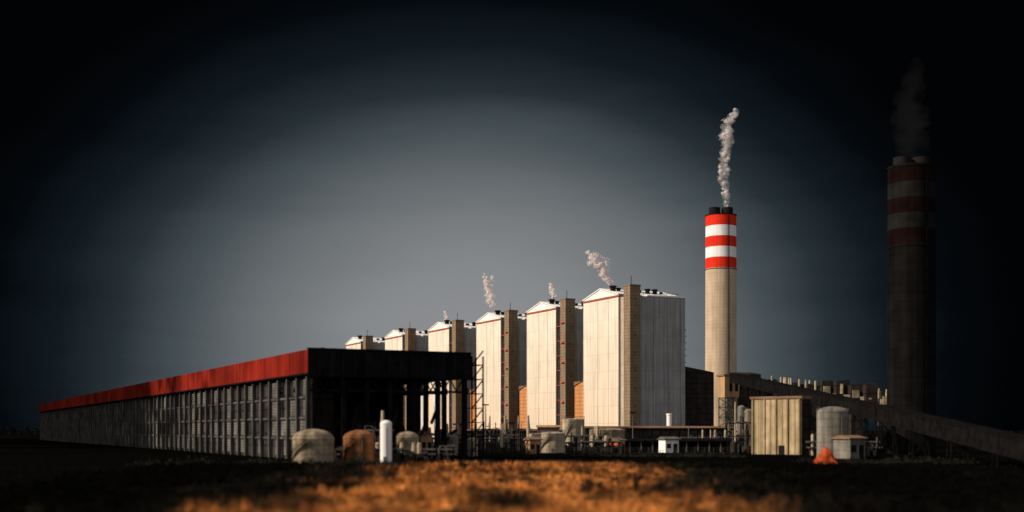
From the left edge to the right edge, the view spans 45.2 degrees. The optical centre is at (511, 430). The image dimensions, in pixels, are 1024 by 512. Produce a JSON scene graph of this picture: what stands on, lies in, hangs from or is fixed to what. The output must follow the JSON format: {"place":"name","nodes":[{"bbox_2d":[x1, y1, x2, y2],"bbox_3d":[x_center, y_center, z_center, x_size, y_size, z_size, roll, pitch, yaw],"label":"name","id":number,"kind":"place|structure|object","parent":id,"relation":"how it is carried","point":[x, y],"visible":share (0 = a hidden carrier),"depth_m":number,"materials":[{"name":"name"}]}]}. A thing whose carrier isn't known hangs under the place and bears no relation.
{"place":"outdoors","nodes":[
{"label":"outdoors","id":0,"kind":"place"},
{"bbox_2d":[346,342,377,348],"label":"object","id":1,"kind":"object","parent":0,"point":[359,346],"visible":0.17,"depth_m":1408.29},
{"bbox_2d":[363,336,372,348],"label":"stair tower","id":2,"kind":"structure","parent":0,"point":[367,342],"depth_m":1378.93,"materials":[{"name":"concrete"}]},
{"bbox_2d":[405,329,415,429],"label":"stair tower","id":3,"kind":"structure","parent":0,"point":[410,339],"depth_m":1279.59,"materials":[{"name":"concrete"}]},
{"bbox_2d":[452,321,463,437],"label":"stair tower","id":4,"kind":"structure","parent":0,"point":[457,336],"depth_m":1181.13,"materials":[{"name":"concrete"}]},
{"bbox_2d":[504,311,517,428],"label":"stair tower","id":5,"kind":"structure","parent":0,"point":[510,357],"depth_m":1084.20,"materials":[{"name":"concrete"}]},
{"bbox_2d":[0,431,1023,511],"bbox_3d":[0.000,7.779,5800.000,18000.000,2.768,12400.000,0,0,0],"label":"ground","id":6,"kind":"structure","parent":0,"point":[26,456],"depth_m":240.31,"materials":[{"name":"soil"}]},
{"bbox_2d":[39,347,483,458],"bbox_3d":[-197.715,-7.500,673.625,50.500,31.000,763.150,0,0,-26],"label":"long process hall","id":7,"kind":"structure","parent":6,"relation":"on","point":[270,407],"depth_m":363.60,"materials":[{"name":"metal"}]},
{"bbox_2d":[288,429,334,463],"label":"storage tank","id":8,"kind":"object","parent":6,"relation":"on","point":[315,445],"visible":0.84,"depth_m":287.91,"materials":[{"name":"metal"}]},
{"bbox_2d":[339,430,375,462],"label":"storage tank","id":9,"kind":"object","parent":6,"relation":"on","point":[357,444],"visible":0.89,"depth_m":296.74,"materials":[{"name":"metal"}]},
{"bbox_2d":[355,411,394,443],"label":"pipe rack","id":10,"kind":"object","parent":6,"relation":"on","point":[374,430],"visible":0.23,"depth_m":310.22,"materials":[{"name":"metal"}]},
{"bbox_2d":[373,343,384,349],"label":"front bay","id":11,"kind":"object","parent":6,"relation":"on","point":[378,346],"visible":0.07,"depth_m":1393.64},
{"bbox_2d":[345,337,384,344],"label":"roof","id":12,"kind":"structure","parent":11,"relation":"on","point":[374,340],"depth_m":1407.66,"materials":[{"name":"white paint"}]},
{"bbox_2d":[380,420,391,461],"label":"storage silo","id":13,"kind":"object","parent":6,"relation":"on","point":[385,440],"visible":0.8,"depth_m":294.81,"materials":[{"name":"white paint"}]},
{"bbox_2d":[381,469,395,478],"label":"shrub","id":14,"kind":"object","parent":6,"relation":"on","point":[389,473],"visible":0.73,"depth_m":189.69,"materials":[{"name":"green plant"}]},
{"bbox_2d":[334,442,457,462],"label":"pipe rack","id":15,"kind":"object","parent":6,"relation":"on","point":[413,453],"visible":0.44,"depth_m":303.86,"materials":[{"name":"metal"}]},
{"bbox_2d":[385,335,418,423],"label":"boiler house","id":16,"kind":"structure","parent":6,"relation":"on","point":[396,343],"depth_m":1307.30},
{"bbox_2d":[386,331,400,337],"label":"gable wall","id":17,"kind":"structure","parent":16,"relation":"on","point":[393,334],"depth_m":1314.61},
{"bbox_2d":[395,431,418,456],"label":"storage tank","id":18,"kind":"object","parent":6,"relation":"on","point":[407,438],"visible":0.56,"depth_m":309.50,"materials":[{"name":"metal"}]},
{"bbox_2d":[416,336,427,389],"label":"front bay","id":19,"kind":"object","parent":6,"relation":"on","point":[422,343],"visible":0.07,"depth_m":1293.67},
{"bbox_2d":[384,330,428,337],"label":"roof","id":20,"kind":"structure","parent":19,"relation":"on","point":[417,333],"depth_m":1307.75,"materials":[{"name":"white paint"}]},
{"bbox_2d":[421,396,422,428],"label":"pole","id":21,"kind":"object","parent":6,"relation":"on","point":[421,412],"visible":0.06,"depth_m":478.96,"materials":[{"name":"metal"}]},
{"bbox_2d":[418,435,431,457],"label":"walls","id":22,"kind":"structure","parent":6,"relation":"on","point":[424,438],"depth_m":346.04,"materials":[{"name":"beige paint"}]},
{"bbox_2d":[420,435,427,457],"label":"pilasters","id":23,"kind":"object","parent":22,"relation":"attached to","point":[426,443],"visible":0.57,"depth_m":346.10,"materials":[{"name":"beige paint"}]},
{"bbox_2d":[422,442,431,457],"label":"doors and windows","id":24,"kind":"structure","parent":22,"relation":"attached to","point":[424,444],"depth_m":346.56,"materials":[{"name":"metal"}]},
{"bbox_2d":[433,395,434,447],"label":"storage silo","id":25,"kind":"object","parent":6,"relation":"on","point":[433,413],"visible":0.08,"depth_m":479.45,"materials":[{"name":"white paint"}]},
{"bbox_2d":[429,327,451,436],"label":"boiler house","id":26,"kind":"structure","parent":6,"relation":"on","point":[439,340],"depth_m":1210.47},
{"bbox_2d":[428,333,428,426],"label":"wall ribs","id":27,"kind":"object","parent":26,"relation":"attached to","point":[428,388],"depth_m":1240.32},
{"bbox_2d":[429,323,447,330],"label":"gable wall","id":28,"kind":"structure","parent":26,"relation":"on","point":[438,326],"depth_m":1216.60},
{"bbox_2d":[451,329,451,430],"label":"corner infill","id":29,"kind":"object","parent":6,"relation":"on","point":[451,384],"visible":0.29,"depth_m":1191.81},
{"bbox_2d":[447,434,457,452],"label":"storage tank","id":30,"kind":"object","parent":6,"relation":"on","point":[452,439],"visible":0.39,"depth_m":397.85,"materials":[{"name":"metal"}]},
{"bbox_2d":[464,328,475,428],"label":"front bay","id":31,"kind":"object","parent":6,"relation":"on","point":[470,339],"visible":0.07,"depth_m":1195.13,"materials":[{"name":"metal"}]},
{"bbox_2d":[427,322,475,330],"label":"roof","id":32,"kind":"structure","parent":31,"relation":"on","point":[450,325],"depth_m":1209.60,"materials":[{"name":"white paint"}]},
{"bbox_2d":[444,320,475,325],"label":"roof vents","id":33,"kind":"object","parent":32,"relation":"on","point":[467,324],"visible":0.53,"depth_m":1210.97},
{"bbox_2d":[470,392,474,428],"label":"annex","id":34,"kind":"object","parent":6,"relation":"on","point":[473,410],"visible":0.14,"depth_m":1151.15,"materials":[{"name":"brick"}]},
{"bbox_2d":[467,437,477,456],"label":"storage silo","id":35,"kind":"object","parent":6,"relation":"on","point":[468,446],"visible":0.65,"depth_m":370.65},
{"bbox_2d":[432,423,517,454],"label":"pipe rack","id":36,"kind":"object","parent":6,"relation":"on","point":[502,443],"visible":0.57,"depth_m":404.86,"materials":[{"name":"metal"}]},
{"bbox_2d":[477,318,503,428],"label":"boiler house","id":37,"kind":"structure","parent":6,"relation":"on","point":[485,337],"depth_m":1118.03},
{"bbox_2d":[477,314,498,322],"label":"gable wall","id":38,"kind":"structure","parent":37,"relation":"on","point":[487,317],"depth_m":1119.26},
{"bbox_2d":[476,320,500,427],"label":"wall ribs","id":39,"kind":"object","parent":37,"relation":"attached to","point":[493,372],"depth_m":1109.74,"materials":[{"name":"metal"}]},
{"bbox_2d":[502,320,503,423],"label":"corner infill","id":40,"kind":"object","parent":6,"relation":"on","point":[503,371],"visible":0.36,"depth_m":1095.01,"materials":[{"name":"metal"}]},
{"bbox_2d":[481,415,531,450],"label":"pipe rack","id":41,"kind":"object","parent":6,"relation":"on","point":[506,427],"visible":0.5,"depth_m":471.94,"materials":[{"name":"metal"}]},
{"bbox_2d":[0,458,1023,511],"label":"grass","id":42,"kind":"structure","parent":6,"relation":"on","point":[49,493],"depth_m":153.38,"materials":[{"name":"plant"}]},
{"bbox_2d":[467,429,561,444],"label":"long low shed","id":43,"kind":"structure","parent":6,"relation":"on","point":[479,431],"depth_m":640.00,"materials":[{"name":"metal"}]},
{"bbox_2d":[519,319,526,423],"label":"front bay","id":44,"kind":"object","parent":6,"relation":"on","point":[522,352],"visible":0.07,"depth_m":1097.89,"materials":[{"name":"metal"}]},
{"bbox_2d":[475,312,526,322],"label":"roof","id":45,"kind":"structure","parent":44,"relation":"on","point":[502,316],"depth_m":1114.24,"materials":[{"name":"white paint"}]},
{"bbox_2d":[482,273,496,308],"bbox_3d":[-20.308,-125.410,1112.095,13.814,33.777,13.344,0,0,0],"label":"steam plume","id":46,"kind":"object","parent":45,"relation":"attached to","point":[488,291],"visible":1,"depth_m":1111.29,"materials":[{"name":"white"}]},
{"bbox_2d":[495,310,526,316],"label":"roof vents","id":47,"kind":"object","parent":45,"relation":"on","point":[497,312],"visible":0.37,"depth_m":1111.21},
{"bbox_2d":[518,319,518,415],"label":"bay ribs","id":48,"kind":"object","parent":44,"relation":"attached to","point":[518,367],"visible":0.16,"depth_m":1095.75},
{"bbox_2d":[520,386,526,428],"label":"annex","id":49,"kind":"object","parent":6,"relation":"on","point":[523,404],"visible":0.21,"depth_m":1055.84,"materials":[{"name":"brick"}]},
{"bbox_2d":[528,431,541,436],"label":"storage tank","id":50,"kind":"object","parent":6,"relation":"on","point":[534,434],"visible":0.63,"depth_m":418.19,"materials":[{"name":"metal"}]},
{"bbox_2d":[527,307,577,428],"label":"boiler house","id":51,"kind":"structure","parent":6,"relation":"on","point":[532,366],"depth_m":1022.90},
{"bbox_2d":[527,303,554,312],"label":"gable wall","id":52,"kind":"structure","parent":51,"relation":"on","point":[540,306],"depth_m":1024.69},
{"bbox_2d":[538,309,555,424],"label":"wall ribs","id":53,"kind":"object","parent":51,"relation":"attached to","point":[547,367],"depth_m":1014.53,"materials":[{"name":"metal"}]},
{"bbox_2d":[540,431,564,452],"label":"storage tank","id":54,"kind":"object","parent":6,"relation":"on","point":[550,441],"visible":0.83,"depth_m":428.18,"materials":[{"name":"metal"}]},
{"bbox_2d":[558,310,559,428],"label":"corner infill","id":55,"kind":"object","parent":6,"relation":"on","point":[559,368],"visible":0.21,"depth_m":999.19,"materials":[{"name":"metal"}]},
{"bbox_2d":[124,448,995,466],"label":"scrub belt","id":56,"kind":"object","parent":6,"relation":"on","point":[888,460],"visible":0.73,"depth_m":301.54,"materials":[{"name":"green plant"}]},
{"bbox_2d":[562,417,584,450],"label":"storage tank","id":57,"kind":"object","parent":6,"relation":"on","point":[569,425],"visible":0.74,"depth_m":474.25,"materials":[{"name":"metal"}]},
{"bbox_2d":[575,382,582,418],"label":"annex","id":58,"kind":"object","parent":6,"relation":"on","point":[578,400],"visible":0.21,"depth_m":960.57,"materials":[{"name":"brick"}]},
{"bbox_2d":[576,309,582,381],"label":"front bay","id":59,"kind":"object","parent":6,"relation":"on","point":[579,344],"depth_m":1002.85,"materials":[{"name":"metal"}]},
{"bbox_2d":[526,302,582,312],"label":"roof","id":60,"kind":"structure","parent":59,"relation":"on","point":[558,305],"depth_m":1017.94,"materials":[{"name":"white paint"}]},
{"bbox_2d":[549,283,555,298],"bbox_3d":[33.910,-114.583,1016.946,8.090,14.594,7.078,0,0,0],"label":"steam plume","id":61,"kind":"object","parent":60,"relation":"attached to","point":[551,291],"visible":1,"depth_m":1016.44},
{"bbox_2d":[548,299,582,306],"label":"roof vents","id":62,"kind":"object","parent":60,"relation":"on","point":[551,301],"visible":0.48,"depth_m":1015.81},
{"bbox_2d":[575,309,575,381],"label":"bay ribs","id":63,"kind":"object","parent":59,"relation":"attached to","point":[575,345],"visible":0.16,"depth_m":1000.81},
{"bbox_2d":[563,426,603,452],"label":"pipe rack","id":64,"kind":"object","parent":6,"relation":"on","point":[571,447],"visible":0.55,"depth_m":441.28,"materials":[{"name":"metal"}]},
{"bbox_2d":[580,476,594,494],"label":"shrub","id":65,"kind":"object","parent":6,"relation":"on","point":[587,487],"visible":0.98,"depth_m":151.79,"materials":[{"name":"green plant"}]},
{"bbox_2d":[580,435,624,452],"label":"pipe rack","id":66,"kind":"object","parent":6,"relation":"on","point":[606,447],"visible":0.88,"depth_m":430.22,"materials":[{"name":"metal"}]},
{"bbox_2d":[583,295,623,425],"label":"boiler house","id":67,"kind":"structure","parent":6,"relation":"on","point":[608,362],"depth_m":927.55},
{"bbox_2d":[583,295,617,302],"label":"eave trim","id":68,"kind":"structure","parent":67,"relation":"attached to","point":[600,299],"depth_m":927.51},
{"bbox_2d":[583,297,618,425],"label":"wall ribs","id":69,"kind":"object","parent":67,"relation":"attached to","point":[597,362],"depth_m":933.88,"materials":[{"name":"metal"}]},
{"bbox_2d":[585,290,616,300],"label":"gable wall","id":70,"kind":"structure","parent":67,"relation":"on","point":[600,294],"depth_m":929.65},
{"bbox_2d":[587,427,625,449],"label":"storage tank","id":71,"kind":"object","parent":6,"relation":"on","point":[613,432],"visible":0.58,"depth_m":488.60,"materials":[{"name":"metal"}]},
{"bbox_2d":[600,438,626,451],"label":"workshop hut","id":72,"kind":"object","parent":6,"relation":"on","point":[615,439],"visible":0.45,"depth_m":439.61,"materials":[{"name":"orange paint"}]},
{"bbox_2d":[620,297,623,425],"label":"corner infill","id":73,"kind":"object","parent":6,"relation":"on","point":[621,361],"visible":0.21,"depth_m":904.94,"materials":[{"name":"metal"}]},
{"bbox_2d":[632,477,641,494],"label":"shrub","id":74,"kind":"object","parent":6,"relation":"on","point":[636,484],"visible":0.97,"depth_m":149.81,"materials":[{"name":"green plant"}]},
{"bbox_2d":[584,426,733,444],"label":"long low shed","id":75,"kind":"structure","parent":6,"relation":"on","point":[657,431],"depth_m":600.00,"materials":[{"name":"metal"}]},
{"bbox_2d":[588,434,730,439],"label":"doors and windows","id":76,"kind":"structure","parent":75,"relation":"in","point":[626,435],"depth_m":599.86,"materials":[{"name":"metal"}]},
{"bbox_2d":[666,413,671,425],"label":"exhaust stack","id":77,"kind":"object","parent":75,"relation":"on","point":[669,419],"visible":0.44,"depth_m":613.82,"materials":[{"name":"white paint"}]},
{"bbox_2d":[640,296,684,425],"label":"front bay","id":78,"kind":"object","parent":6,"relation":"on","point":[676,358],"visible":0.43,"depth_m":914.77,"materials":[{"name":"metal"}]},
{"bbox_2d":[582,288,675,300],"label":"roof","id":79,"kind":"structure","parent":78,"relation":"on","point":[620,292],"depth_m":928.73,"materials":[{"name":"white paint"}]},
{"bbox_2d":[585,249,613,286],"bbox_3d":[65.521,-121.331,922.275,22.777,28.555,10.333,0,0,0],"label":"steam plume","id":80,"kind":"object","parent":79,"relation":"attached to","point":[599,266],"visible":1,"depth_m":920.98,"materials":[{"name":"white"}]},
{"bbox_2d":[609,285,678,295],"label":"roof vents","id":81,"kind":"object","parent":79,"relation":"on","point":[614,288],"visible":0.69,"depth_m":924.59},
{"bbox_2d":[653,297,667,425],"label":"bay ribs","id":82,"kind":"object","parent":78,"relation":"attached to","point":[653,358],"visible":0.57,"depth_m":911.22,"materials":[{"name":"metal"}]},
{"bbox_2d":[644,295,685,297],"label":"bay parapet","id":83,"kind":"structure","parent":78,"relation":"on","point":[666,296],"depth_m":916.31,"materials":[{"name":"white paint"}]},
{"bbox_2d":[656,437,680,452],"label":"workshop hut","id":84,"kind":"object","parent":6,"relation":"on","point":[668,444],"visible":0.95,"depth_m":432.90,"materials":[{"name":"white paint"}]},
{"bbox_2d":[667,444,677,452],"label":"doors and windows","id":85,"kind":"structure","parent":84,"relation":"in","point":[668,445],"depth_m":432.90,"materials":[{"name":"metal"}]},
{"bbox_2d":[674,463,686,471],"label":"shrub","id":86,"kind":"object","parent":6,"relation":"on","point":[680,466],"visible":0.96,"depth_m":214.78,"materials":[{"name":"green plant"}]},
{"bbox_2d":[622,438,741,451],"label":"open store shed","id":87,"kind":"structure","parent":6,"relation":"on","point":[685,444],"depth_m":451.02,"materials":[{"name":"metal"}]},
{"bbox_2d":[685,367,713,425],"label":"precipitator","id":88,"kind":"object","parent":6,"relation":"on","point":[699,397],"visible":0.43,"depth_m":949.72,"materials":[{"name":"metal"}]},
{"bbox_2d":[680,430,741,450],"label":"pipe rack","id":89,"kind":"object","parent":6,"relation":"on","point":[715,435],"visible":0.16,"depth_m":472.67,"materials":[{"name":"metal"}]},
{"bbox_2d":[705,207,736,425],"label":"chimney stack","id":90,"kind":"object","parent":6,"relation":"on","point":[720,305],"visible":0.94,"depth_m":1137.45,"materials":[{"name":"concrete"}]},
{"bbox_2d":[717,108,737,206],"bbox_3d":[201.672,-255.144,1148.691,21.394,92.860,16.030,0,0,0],"label":"steam plume","id":91,"kind":"object","parent":90,"relation":"attached to","point":[727,141],"visible":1,"depth_m":1149.29,"materials":[{"name":"white"}]},
{"bbox_2d":[716,374,739,434],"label":"transfer tower","id":92,"kind":"structure","parent":6,"relation":"on","point":[727,389],"depth_m":601.61,"materials":[{"name":"beige paint"}]},
{"bbox_2d":[725,402,750,453],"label":"pipe rack","id":93,"kind":"object","parent":6,"relation":"on","point":[733,446],"visible":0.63,"depth_m":420.04,"materials":[{"name":"metal"}]},
{"bbox_2d":[737,405,744,434],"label":"storage silo","id":94,"kind":"object","parent":6,"relation":"on","point":[740,409],"visible":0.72,"depth_m":498.75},
{"bbox_2d":[727,385,762,425],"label":"block","id":95,"kind":"structure","parent":6,"relation":"on","point":[744,395],"depth_m":619.26,"materials":[{"name":"metal"}]},
{"bbox_2d":[744,409,750,450],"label":"storage silo","id":96,"kind":"object","parent":6,"relation":"on","point":[747,415],"visible":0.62,"depth_m":468.55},
{"bbox_2d":[750,396,811,454],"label":"coal bunker","id":97,"kind":"object","parent":6,"relation":"on","point":[780,425],"visible":0.99,"depth_m":399.57,"materials":[{"name":"metal"}]},
{"bbox_2d":[814,446,837,463],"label":"clay heap","id":98,"kind":"object","parent":6,"relation":"on","point":[826,454],"visible":0.92,"depth_m":288.67,"materials":[{"name":"soil"}]},
{"bbox_2d":[765,376,886,446],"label":"screening plant","id":99,"kind":"object","parent":6,"relation":"on","point":[870,392],"visible":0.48,"depth_m":555.11,"materials":[{"name":"metal"}]},
{"bbox_2d":[816,406,848,455],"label":"storage tank","id":100,"kind":"object","parent":6,"relation":"on","point":[832,421],"visible":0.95,"depth_m":346.47,"materials":[{"name":"metal"}]},
{"bbox_2d":[806,434,882,455],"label":"pipe rack","id":101,"kind":"object","parent":6,"relation":"on","point":[812,448],"visible":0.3,"depth_m":384.05,"materials":[{"name":"metal"}]},
{"bbox_2d":[830,435,867,458],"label":"workshop hut","id":102,"kind":"object","parent":6,"relation":"on","point":[848,446],"visible":0.89,"depth_m":341.84,"materials":[{"name":"metal"}]},
{"bbox_2d":[851,445,863,458],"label":"doors and windows","id":103,"kind":"structure","parent":102,"relation":"in","point":[853,447],"depth_m":341.70,"materials":[{"name":"metal"}]},
{"bbox_2d":[729,373,1023,467],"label":"coal conveyor","id":104,"kind":"object","parent":6,"relation":"on","point":[998,442],"visible":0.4,"depth_m":320.06,"materials":[{"name":"metal"}]},
{"bbox_2d":[728,372,760,377],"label":"block","id":105,"kind":"structure","parent":104,"relation":"on","point":[753,374],"depth_m":622.17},
{"bbox_2d":[887,156,935,453],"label":"chimney stack","id":106,"kind":"object","parent":6,"relation":"on","point":[911,286],"visible":0.93,"depth_m":413.26,"materials":[{"name":"concrete"}]},
{"bbox_2d":[0,0,1023,430],"label":"sky","id":107,"kind":"structure","parent":0,"point":[187,186],"materials":[{"name":"grey"}]},
{"bbox_2d":[525,440,540,453],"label":"walls","id":108,"kind":"structure","parent":0,"point":[527,443],"depth_m":413.09,"materials":[{"name":"beige paint"}]},
{"bbox_2d":[523,437,542,439],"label":"roof","id":109,"kind":"structure","parent":108,"relation":"on","point":[532,438],"depth_m":413.14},
{"bbox_2d":[531,444,539,453],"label":"doors and windows","id":110,"kind":"structure","parent":108,"relation":"attached to","point":[537,448],"depth_m":412.95,"materials":[{"name":"metal"}]},
{"bbox_2d":[537,427,558,432],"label":"walls","id":111,"kind":"structure","parent":0,"point":[551,429],"depth_m":560.00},
{"bbox_2d":[536,425,559,426],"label":"roof","id":112,"kind":"structure","parent":111,"relation":"on","point":[547,425],"depth_m":561.12,"materials":[{"name":"beige paint"}]},
{"bbox_2d":[560,299,574,428],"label":"stair tower","id":113,"kind":"structure","parent":0,"point":[567,351],"depth_m":989.33,"materials":[{"name":"concrete"}]},
{"bbox_2d":[624,285,639,425],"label":"stair tower","id":114,"kind":"structure","parent":0,"point":[631,348],"depth_m":894.31,"materials":[{"name":"concrete"}]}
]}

